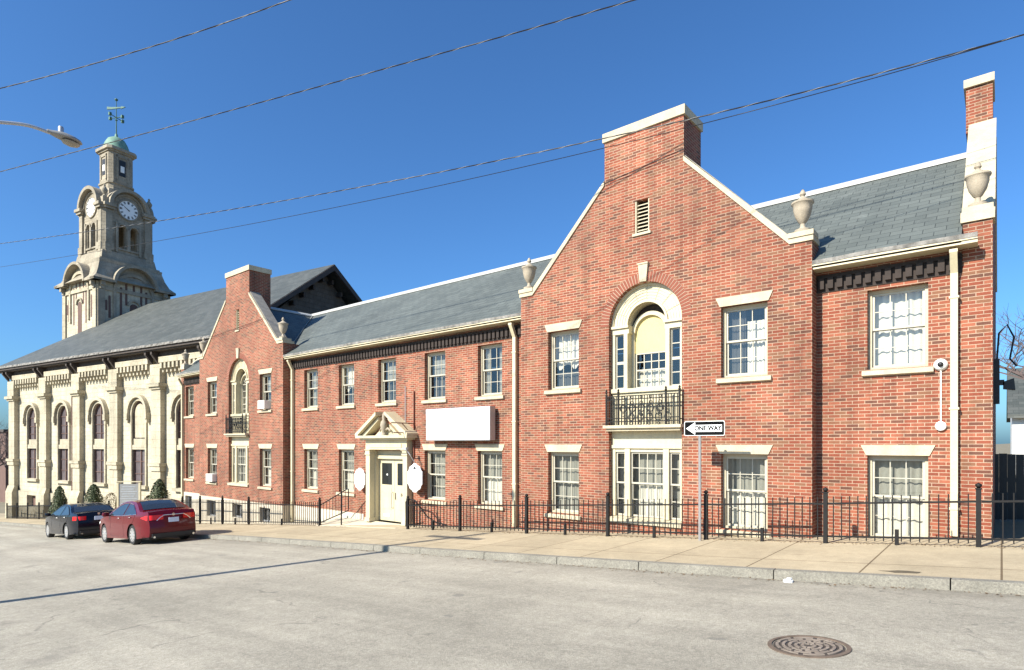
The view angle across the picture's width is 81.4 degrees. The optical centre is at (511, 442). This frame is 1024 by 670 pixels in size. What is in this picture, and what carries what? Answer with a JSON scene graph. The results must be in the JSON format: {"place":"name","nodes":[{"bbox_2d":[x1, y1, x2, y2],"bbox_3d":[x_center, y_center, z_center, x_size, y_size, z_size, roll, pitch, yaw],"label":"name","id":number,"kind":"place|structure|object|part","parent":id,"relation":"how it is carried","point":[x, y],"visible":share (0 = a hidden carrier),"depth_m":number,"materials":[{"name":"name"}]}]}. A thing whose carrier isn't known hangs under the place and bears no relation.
{"place":"outdoors","nodes":[
{"label":"outdoors","id":0,"kind":"place"},
{"bbox_2d":[0,0,290,88],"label":"overhead wire","id":1,"kind":"object","parent":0,"point":[151,46],"visible":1,"depth_m":12.11,"materials":[{"name":"black plastic"}]},
{"bbox_2d":[196,521,323,524],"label":"forecourt","id":2,"kind":"structure","parent":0,"point":[259,523],"depth_m":25.12,"materials":[{"name":"concrete"}]},
{"bbox_2d":[0,0,634,171],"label":"overhead wire","id":3,"kind":"object","parent":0,"point":[343,79],"visible":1,"depth_m":14.18,"materials":[{"name":"black plastic"}]},
{"bbox_2d":[0,524,1023,669],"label":"road","id":4,"kind":"structure","parent":0,"point":[89,602],"depth_m":7.49,"materials":[{"name":"grey asphalt"}]},
{"bbox_2d":[45,502,114,539],"bbox_3d":[-18.970,3.369,26.175,4.855,1.465,2.235,-5,-3,39],"label":"parked car","id":5,"kind":"object","parent":4,"relation":"on","point":[69,521],"visible":0.8,"depth_m":24.79,"materials":[{"name":"black paint"}]},
{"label":"side window","id":6,"kind":"part","parent":5,"relation":"part of","materials":[{"name":"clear glass"}]},
{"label":"side window","id":7,"kind":"part","parent":5,"relation":"part of","materials":[{"name":"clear glass"}]},
{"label":"rear window","id":8,"kind":"part","parent":5,"relation":"part of","materials":[{"name":"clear glass"}]},
{"bbox_2d":[100,499,195,544],"bbox_3d":[-13.193,2.777,21.432,4.975,1.485,2.245,-6,-4,39],"label":"parked car","id":9,"kind":"object","parent":4,"relation":"on","point":[135,522],"visible":1,"depth_m":20.13,"materials":[{"name":"red paint"}]},
{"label":"side window","id":10,"kind":"part","parent":9,"relation":"part of","materials":[{"name":"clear glass"}]},
{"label":"side window","id":11,"kind":"part","parent":9,"relation":"part of","materials":[{"name":"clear glass"}]},
{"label":"rear window","id":12,"kind":"part","parent":9,"relation":"part of","materials":[{"name":"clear glass"}]},
{"bbox_2d":[783,577,792,582],"bbox_3d":[3.944,1.956,8.488,0.120,0.060,0.080,0,0,39],"label":"crumpled paper","id":13,"kind":"object","parent":4,"relation":"on","point":[788,580],"visible":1,"depth_m":8.46,"materials":[{"name":"white paper"}]},
{"bbox_2d":[767,635,851,658],"bbox_3d":[2.784,1.919,5.583,0.710,0.043,0.710,-6,-4,39],"label":"manhole cover","id":14,"kind":"object","parent":4,"relation":"on","point":[810,646],"visible":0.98,"depth_m":5.55,"materials":[{"name":"metal"}]},
{"bbox_3d":[-11.675,-1.829,8.317,2.200,10.241,0.312,0,0,39],"label":"utility pole","id":15,"kind":"object","parent":4,"relation":"on","visible":0},
{"bbox_2d":[0,120,82,147],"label":"street lamp","id":16,"kind":"object","parent":15,"relation":"attached to","point":[69,140],"visible":1,"depth_m":11.09,"materials":[{"name":"metal"}]},
{"bbox_2d":[0,513,1023,580],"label":"pavement","id":17,"kind":"structure","parent":0,"point":[943,558],"depth_m":11.21,"materials":[{"name":"beige concrete"}]},
{"bbox_2d":[46,486,66,516],"bbox_3d":[-30.419,4.016,40.058,1.508,2.335,1.562,0,0,39],"label":"evergreen shrub","id":18,"kind":"object","parent":17,"relation":"on","point":[59,496],"visible":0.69,"depth_m":39.81,"materials":[{"name":"green plant"}]},
{"bbox_2d":[6,501,110,518],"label":"iron fence","id":19,"kind":"object","parent":17,"relation":"on","point":[21,511],"visible":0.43,"depth_m":43.97,"materials":[{"name":"black metal"}]},
{"bbox_2d":[83,484,103,502],"bbox_3d":[-26.528,3.727,37.678,1.685,2.310,1.704,0,0,39],"label":"evergreen shrub","id":20,"kind":"object","parent":17,"relation":"on","point":[91,495],"visible":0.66,"depth_m":37.52,"materials":[{"name":"green plant"}]},
{"bbox_2d":[102,493,116,507],"bbox_3d":[-24.131,3.830,35.824,1.516,1.691,1.496,0,0,39],"label":"brown bush","id":21,"kind":"object","parent":17,"relation":"on","point":[113,494],"visible":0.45,"depth_m":35.75,"materials":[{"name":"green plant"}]},
{"bbox_2d":[116,481,141,506],"bbox_3d":[-21.659,3.348,33.635,1.320,2.370,0.180,0,0,-6],"label":"notice board","id":22,"kind":"object","parent":17,"relation":"on","point":[128,492],"visible":0.73,"depth_m":33.60,"materials":[{"name":"beige paint"}]},
{"bbox_2d":[148,479,170,498],"bbox_3d":[-19.938,3.181,33.640,1.454,2.365,1.487,0,0,39],"label":"evergreen shrub","id":23,"kind":"object","parent":17,"relation":"on","point":[158,489],"visible":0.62,"depth_m":33.44,"materials":[{"name":"green plant"}]},
{"bbox_2d":[164,496,320,525],"bbox_3d":[-12.493,3.077,26.283,14.190,2.174,0.090,0,0,39],"label":"iron fence","id":24,"kind":"object","parent":17,"relation":"on","point":[249,521],"visible":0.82,"depth_m":25.13,"materials":[{"name":"black metal"}]},
{"bbox_2d":[321,489,348,524],"bbox_3d":[-6.446,2.331,21.583,1.284,1.379,0.048,0,0,22],"label":"handrail","id":25,"kind":"object","parent":17,"relation":"on","point":[341,513],"visible":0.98,"depth_m":21.56,"materials":[{"name":"black metal"}]},
{"bbox_2d":[316,517,400,527],"bbox_3d":[-5.146,2.939,20.888,4.500,0.422,1.050,0,0,39],"label":"landing","id":26,"kind":"object","parent":17,"relation":"on","point":[345,521],"visible":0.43,"depth_m":21.51,"materials":[{"name":"concrete"}]},
{"bbox_2d":[405,499,447,526],"bbox_3d":[-2.766,2.284,18.805,2.184,0.932,0.127,0,0,45],"label":"handrail","id":27,"kind":"object","parent":17,"relation":"on","point":[423,512],"visible":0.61,"depth_m":19.10,"materials":[{"name":"black metal"}]},
{"bbox_2d":[170,523,1022,595],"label":"dry leaves","id":28,"kind":"object","parent":17,"relation":"on","point":[613,568],"visible":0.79,"depth_m":11.94,"materials":[{"name":"brown plant"}]},
{"bbox_2d":[406,483,981,546],"bbox_3d":[2.359,1.694,14.382,14.150,2.101,0.695,0,0,39],"label":"iron fence","id":29,"kind":"object","parent":17,"relation":"on","point":[825,535],"visible":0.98,"depth_m":12.66,"materials":[{"name":"black metal"}]},
{"bbox_2d":[684,421,724,540],"bbox_3d":[4.008,0.816,12.389,0.860,2.553,0.056,0,0,39],"label":"one way sign","id":30,"kind":"object","parent":17,"relation":"on","point":[699,429],"visible":1,"depth_m":12.43,"materials":[{"name":"white metal"}]},
{"bbox_2d":[879,570,919,572],"bbox_3d":[5.273,1.752,8.108,0.505,0.040,0.196,0,0,39],"label":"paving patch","id":31,"kind":"object","parent":17,"relation":"on","point":[898,571],"visible":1,"depth_m":8.07,"materials":[{"name":"grey concrete"}]},
{"bbox_2d":[982,493,1023,543],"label":"iron fence","id":32,"kind":"object","parent":17,"relation":"on","point":[1002,539],"visible":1,"depth_m":9.47,"materials":[{"name":"black metal"}]},
{"bbox_2d":[0,34,1023,243],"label":"overhead wire","id":33,"kind":"object","parent":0,"point":[582,142],"visible":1,"depth_m":13.89,"materials":[{"name":"black plastic"}]},
{"bbox_2d":[0,444,1023,590],"bbox_3d":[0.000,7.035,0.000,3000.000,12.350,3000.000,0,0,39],"label":"ground","id":34,"kind":"structure","parent":0,"point":[1008,523],"depth_m":13.13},
{"bbox_2d":[0,418,8,471],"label":"bare tree","id":35,"kind":"object","parent":34,"relation":"on","point":[1,460],"visible":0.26,"depth_m":73.26,"materials":[{"name":"brown plant"}]},
{"bbox_2d":[0,429,8,501],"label":"brown building","id":36,"kind":"structure","parent":34,"relation":"on","point":[4,478],"depth_m":87.49,"materials":[{"name":"brown brick"}]},
{"bbox_2d":[0,433,8,465],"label":"bare tree","id":37,"kind":"object","parent":34,"relation":"on","point":[4,459],"visible":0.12,"depth_m":83.44,"materials":[{"name":"brown plant"}]},
{"bbox_2d":[0,98,361,517],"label":"stone church","id":38,"kind":"structure","parent":34,"relation":"on","point":[93,396],"depth_m":43.50,"materials":[{"name":"stone"}]},
{"bbox_2d":[32,495,35,504],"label":"basement window","id":39,"kind":"structure","parent":38,"relation":"in","point":[33,497],"depth_m":46.76,"materials":[{"name":"brown glass"}]},
{"bbox_2d":[100,153,106,182],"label":"lantern window","id":40,"kind":"structure","parent":38,"relation":"in","point":[103,163],"depth_m":52.57,"materials":[{"name":"stone"}]},
{"bbox_2d":[116,154,128,185],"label":"lantern window","id":41,"kind":"structure","parent":38,"relation":"in","point":[122,165],"depth_m":52.94,"materials":[{"name":"stone"}]},
{"bbox_2d":[0,522,1023,594],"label":"kerb","id":42,"kind":"structure","parent":34,"relation":"on","point":[964,584],"depth_m":9.48,"materials":[{"name":"concrete"}]},
{"bbox_2d":[176,71,996,538],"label":"brick building","id":43,"kind":"structure","parent":34,"relation":"on","point":[814,335],"depth_m":14.14,"materials":[{"name":"brick"}]},
{"bbox_2d":[184,386,193,418],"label":"window","id":44,"kind":"structure","parent":43,"relation":"in","point":[190,415],"depth_m":31.74,"materials":[{"name":"paint"}]},
{"bbox_2d":[184,444,193,480],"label":"window","id":45,"kind":"structure","parent":43,"relation":"in","point":[191,446],"depth_m":31.74,"materials":[{"name":"paint"}]},
{"bbox_2d":[206,473,216,481],"bbox_3d":[-14.438,1.660,28.640,0.680,0.360,0.332,0,0,39],"label":"air conditioner","id":46,"kind":"object","parent":43,"relation":"attached to","point":[211,477],"visible":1,"depth_m":28.43,"materials":[{"name":"plastic"}]},
{"bbox_2d":[205,376,217,415],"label":"window","id":47,"kind":"structure","parent":43,"relation":"in","point":[213,385],"depth_m":29.16,"materials":[{"name":"paint"}]},
{"bbox_2d":[205,444,217,484],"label":"window","id":48,"kind":"structure","parent":43,"relation":"in","point":[213,447],"depth_m":29.14,"materials":[{"name":"paint"}]},
{"bbox_2d":[237,504,241,516],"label":"basement window","id":49,"kind":"structure","parent":43,"relation":"in","point":[237,504],"depth_m":27.48,"materials":[{"name":"metal"}]},
{"bbox_2d":[258,400,270,408],"bbox_3d":[-10.616,-1.640,25.494,0.560,0.360,0.332,0,0,39],"label":"air conditioner","id":50,"kind":"object","parent":43,"relation":"attached to","point":[264,404],"visible":1,"depth_m":25.34,"materials":[{"name":"plastic"}]},
{"bbox_2d":[257,368,272,412],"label":"window","id":51,"kind":"structure","parent":43,"relation":"in","point":[269,370],"depth_m":25.85,"materials":[{"name":"paint"}]},
{"bbox_2d":[257,444,272,489],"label":"window","id":52,"kind":"structure","parent":43,"relation":"in","point":[267,447],"depth_m":25.93,"materials":[{"name":"paint"}]},
{"bbox_2d":[264,508,269,521],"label":"basement window","id":53,"kind":"structure","parent":43,"relation":"in","point":[265,508],"depth_m":25.92,"materials":[{"name":"glass"}]},
{"bbox_2d":[302,369,318,410],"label":"window","id":54,"kind":"structure","parent":43,"relation":"in","point":[312,375],"depth_m":24.44,"materials":[{"name":"paint"}]},
{"bbox_2d":[302,444,318,492],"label":"window","id":55,"kind":"structure","parent":43,"relation":"in","point":[312,449],"depth_m":24.38,"materials":[{"name":"paint"}]},
{"bbox_2d":[336,364,354,408],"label":"window","id":56,"kind":"structure","parent":43,"relation":"in","point":[349,376],"depth_m":22.86,"materials":[{"name":"paint"}]},
{"bbox_2d":[336,444,355,496],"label":"window","id":57,"kind":"structure","parent":43,"relation":"in","point":[348,448],"depth_m":22.85,"materials":[{"name":"paint"}]},
{"bbox_2d":[354,468,365,489],"bbox_3d":[-5.459,1.310,21.689,0.600,0.806,0.248,0,0,39],"label":"plaque","id":58,"kind":"object","parent":43,"relation":"attached to","point":[359,479],"visible":1,"depth_m":21.59,"materials":[{"name":"white metal"}]},
{"bbox_2d":[375,358,397,406],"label":"window","id":59,"kind":"structure","parent":43,"relation":"in","point":[390,371],"depth_m":21.30,"materials":[{"name":"paint"}]},
{"bbox_2d":[379,459,394,520],"bbox_3d":[-4.479,1.667,21.244,0.849,2.205,0.132,0,0,39],"label":"door","id":60,"kind":"structure","parent":43,"relation":"in","point":[386,466],"depth_m":21.26,"materials":[{"name":"beige paint"}]},
{"bbox_2d":[395,459,402,521],"bbox_3d":[-3.794,1.667,20.721,0.849,2.205,0.070,0,0,39],"label":"door","id":61,"kind":"structure","parent":43,"relation":"in","point":[398,462],"depth_m":20.85,"materials":[{"name":"beige paint"}]},
{"bbox_2d":[391,386,414,462],"bbox_3d":[-3.659,-0.641,19.720,0.746,2.617,0.998,0,0,39],"label":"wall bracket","id":62,"kind":"object","parent":43,"relation":"attached to","point":[413,441],"depth_m":20.02,"materials":[{"name":"metal"}]},
{"bbox_2d":[408,464,422,491],"bbox_3d":[-3.147,1.155,19.777,0.700,0.941,0.260,0,0,39],"label":"plaque","id":63,"kind":"object","parent":43,"relation":"attached to","point":[415,478],"visible":1,"depth_m":19.66,"materials":[{"name":"white metal"}]},
{"bbox_2d":[421,351,446,403],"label":"window","id":64,"kind":"structure","parent":43,"relation":"in","point":[436,361],"depth_m":19.75,"materials":[{"name":"paint"}]},
{"bbox_2d":[421,444,447,504],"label":"window","id":65,"kind":"structure","parent":43,"relation":"in","point":[436,452],"depth_m":19.72,"materials":[{"name":"paint"}]},
{"bbox_2d":[426,406,494,440],"bbox_3d":[-1.736,-0.591,18.565,3.080,1.022,0.338,0,0,39],"label":"sign box","id":66,"kind":"object","parent":43,"relation":"attached to","point":[464,423],"visible":1,"depth_m":18.19,"materials":[{"name":"metal"}]},
{"bbox_2d":[474,343,503,400],"bbox_3d":[-0.574,-2.140,18.025,1.150,1.680,0.441,0,0,39],"label":"window","id":67,"kind":"structure","parent":43,"relation":"in","point":[486,351],"depth_m":18.26,"materials":[{"name":"paint"}]},
{"bbox_2d":[474,444,504,510],"bbox_3d":[-0.582,1.020,18.016,1.200,1.960,0.418,0,0,39],"label":"window","id":68,"kind":"structure","parent":43,"relation":"in","point":[491,454],"depth_m":18.19,"materials":[{"name":"paint"}]},
{"bbox_2d":[544,320,581,394],"bbox_3d":[1.442,-2.240,15.832,1.200,1.880,0.418,0,0,39],"label":"window","id":69,"kind":"structure","parent":43,"relation":"in","point":[565,344],"depth_m":15.97,"materials":[{"name":"paint"}]},
{"bbox_2d":[544,444,581,520],"bbox_3d":[1.439,1.020,15.829,1.200,1.960,0.410,0,0,39],"label":"window","id":70,"kind":"structure","parent":43,"relation":"in","point":[564,458],"depth_m":15.96,"materials":[{"name":"paint"}]},
{"bbox_2d":[716,290,772,383],"bbox_3d":[5.053,-2.240,12.855,1.200,1.880,0.412,0,0,39],"label":"window","id":71,"kind":"structure","parent":43,"relation":"in","point":[734,318],"depth_m":12.96,"materials":[{"name":"paint"}]},
{"bbox_2d":[716,445,772,536],"bbox_3d":[5.055,1.020,12.858,1.200,1.960,0.419,0,0,39],"label":"window","id":72,"kind":"structure","parent":43,"relation":"in","point":[745,467],"depth_m":12.98,"materials":[{"name":"paint"}]},
{"bbox_2d":[862,284,933,376],"bbox_3d":[7.417,-2.140,11.431,1.150,1.680,0.418,0,0,39],"label":"window","id":73,"kind":"structure","parent":43,"relation":"in","point":[897,317],"depth_m":11.53,"materials":[{"name":"paint"}]},
{"bbox_2d":[861,445,934,536],"bbox_3d":[7.416,1.020,11.431,1.200,1.960,0.417,0,0,39],"label":"window","id":74,"kind":"structure","parent":43,"relation":"in","point":[906,475],"depth_m":11.53,"materials":[{"name":"paint"}]},
{"bbox_2d":[933,359,947,430],"bbox_3d":[7.808,-0.882,10.837,0.220,1.315,0.138,0,0,39],"label":"security camera","id":75,"kind":"object","parent":43,"relation":"attached to","point":[940,365],"visible":1,"depth_m":10.86,"materials":[{"name":"white paint"}]},
{"bbox_2d":[994,324,1017,403],"bbox_3d":[9.388,-1.507,11.312,0.350,1.514,0.200,0,0,39],"label":"flood light","id":76,"kind":"object","parent":43,"relation":"attached to","point":[1008,384],"visible":0.98,"depth_m":11.30,"materials":[{"name":"black plastic"}]},
{"bbox_2d":[995,453,1023,519],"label":"board fence","id":77,"kind":"object","parent":34,"relation":"on","point":[1009,475],"visible":0.68,"depth_m":13.73,"materials":[{"name":"black wood"}]},
{"bbox_2d":[996,306,1023,379],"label":"bare tree","id":78,"kind":"object","parent":34,"relation":"on","point":[1012,369],"visible":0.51,"depth_m":23.38,"materials":[{"name":"brown plant"}]},
{"bbox_2d":[1006,368,1023,453],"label":"white house","id":79,"kind":"structure","parent":34,"relation":"on","point":[1015,410],"depth_m":33.67,"materials":[{"name":"white paint"}]},
{"bbox_2d":[0,0,1023,443],"label":"sky","id":80,"kind":"structure","parent":0,"point":[586,77],"materials":[{"name":"blue"}]},
{"bbox_2d":[2,34,1023,266],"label":"overhead wire","id":81,"kind":"object","parent":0,"point":[601,148],"visible":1,"depth_m":13.75,"materials":[{"name":"black plastic"}]}
]}

